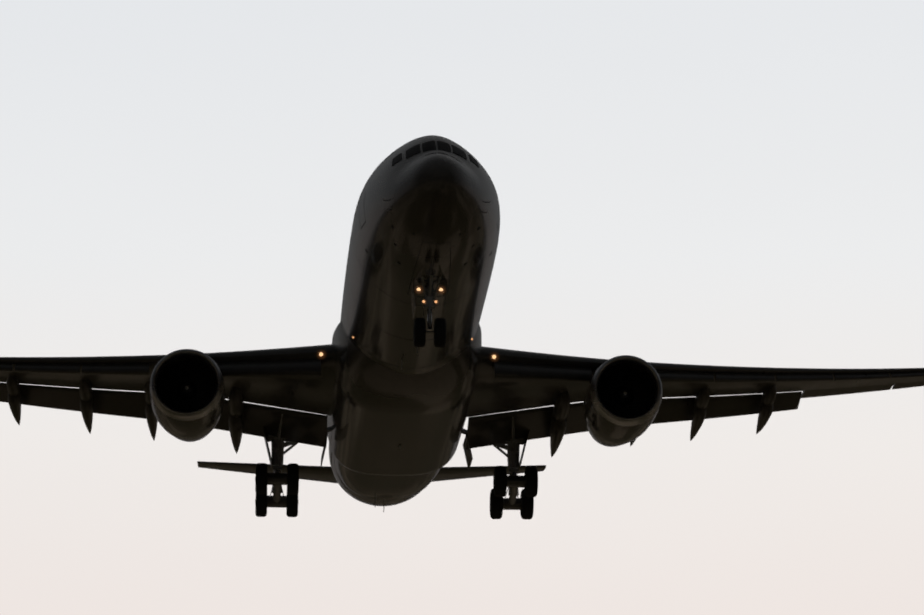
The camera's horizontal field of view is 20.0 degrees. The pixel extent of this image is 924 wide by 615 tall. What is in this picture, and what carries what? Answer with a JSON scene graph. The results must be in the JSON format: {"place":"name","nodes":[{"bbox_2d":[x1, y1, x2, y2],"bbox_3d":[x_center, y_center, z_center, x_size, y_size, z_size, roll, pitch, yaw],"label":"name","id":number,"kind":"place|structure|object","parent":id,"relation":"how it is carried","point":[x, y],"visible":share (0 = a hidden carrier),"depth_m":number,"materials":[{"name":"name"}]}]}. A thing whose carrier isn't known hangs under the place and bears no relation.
{"place":"outdoors","nodes":[
{"label":"outdoors","id":0,"kind":"place"},
{"bbox_2d":[329,135,499,505],"bbox_3d":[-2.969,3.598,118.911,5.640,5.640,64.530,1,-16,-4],"label":"fuselage","id":1,"kind":"object","parent":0,"point":[431,197],"visible":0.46,"depth_m":92.82,"materials":[{"name":"paint"}]},
{"bbox_2d":[197,461,545,482],"bbox_3d":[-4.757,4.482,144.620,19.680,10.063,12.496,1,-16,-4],"label":"horizontal stabilizers","id":2,"kind":"object","parent":1,"relation":"attached to","point":[321,474],"visible":0.33,"depth_m":146.13,"materials":[{"name":"black metal"}]},
{"bbox_2d":[327,321,481,496],"bbox_3d":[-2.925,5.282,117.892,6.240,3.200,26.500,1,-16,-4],"label":"belly fairing","id":3,"kind":"object","parent":1,"relation":"attached to","point":[379,415],"visible":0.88,"depth_m":111.00,"materials":[{"name":"paint"}]},
{"bbox_2d":[329,174,498,500],"bbox_3d":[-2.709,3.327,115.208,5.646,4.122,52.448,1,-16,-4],"label":"panel seams","id":4,"kind":"object","parent":1,"relation":"attached to","point":[421,280],"visible":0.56,"depth_m":93.35,"materials":[{"name":"black metal"}]},
{"bbox_2d":[410,275,447,346],"bbox_3d":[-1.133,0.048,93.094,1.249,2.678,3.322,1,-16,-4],"label":"nose landing gear","id":5,"kind":"object","parent":1,"relation":"attached to","point":[420,332],"visible":0.83,"depth_m":92.92,"materials":[{"name":"grey paint"}]},
{"bbox_2d":[319,288,495,358],"bbox_3d":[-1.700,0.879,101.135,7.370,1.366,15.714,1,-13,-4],"label":"aircraft lights","id":6,"kind":"object","parent":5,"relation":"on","point":[423,301],"depth_m":104.94},
{"bbox_2d":[375,198,490,511],"bbox_3d":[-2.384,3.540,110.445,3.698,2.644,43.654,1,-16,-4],"label":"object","id":7,"kind":"object","parent":1,"relation":"attached to","point":[399,446],"visible":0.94,"depth_m":103.46,"materials":[{"name":"grey paint"}]},
{"bbox_2d":[392,141,478,166],"bbox_3d":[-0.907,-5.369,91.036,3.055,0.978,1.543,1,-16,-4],"label":"cockpit windows","id":8,"kind":"structure","parent":1,"relation":"attached to","point":[426,146],"depth_m":90.86,"materials":[{"name":"black glass"}]},
{"bbox_2d":[0,344,923,416],"bbox_3d":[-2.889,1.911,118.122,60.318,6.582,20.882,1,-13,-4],"label":"wing","id":9,"kind":"structure","parent":1,"relation":"attached to","point":[490,396],"depth_m":114.84,"materials":[{"name":"black metal"}]},
{"bbox_2d":[6,376,776,456],"bbox_3d":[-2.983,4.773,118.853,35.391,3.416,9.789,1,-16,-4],"label":"flap track fairings","id":10,"kind":"object","parent":9,"relation":"attached to","point":[561,408],"visible":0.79,"depth_m":118.11,"materials":[{"name":"paint"}]},
{"bbox_2d":[0,382,801,448],"bbox_3d":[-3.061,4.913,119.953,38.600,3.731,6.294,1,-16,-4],"label":"wing flaps","id":11,"kind":"object","parent":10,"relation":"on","point":[308,428],"visible":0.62,"depth_m":118.62,"materials":[{"name":"paint"}]},
{"bbox_2d":[255,414,537,518],"bbox_3d":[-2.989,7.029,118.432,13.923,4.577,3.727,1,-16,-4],"label":"gear","id":12,"kind":"object","parent":9,"relation":"attached to","point":[512,481],"visible":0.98,"depth_m":118.04,"materials":[{"name":"grey paint"}]},
{"bbox_2d":[149,349,662,446],"bbox_3d":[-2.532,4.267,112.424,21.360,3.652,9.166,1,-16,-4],"label":"jet engines","id":13,"kind":"object","parent":9,"relation":"on","point":[622,399],"visible":1,"depth_m":108.76,"materials":[{"name":"paint"}]},
{"bbox_2d":[0,359,923,382],"bbox_3d":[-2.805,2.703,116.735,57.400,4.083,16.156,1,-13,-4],"label":"slats","id":14,"kind":"object","parent":9,"relation":"on","point":[309,369],"visible":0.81,"depth_m":112.71,"materials":[{"name":"paint"}]},
{"bbox_2d":[0,0,923,614],"label":"sky","id":15,"kind":"structure","parent":0,"point":[740,183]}
]}

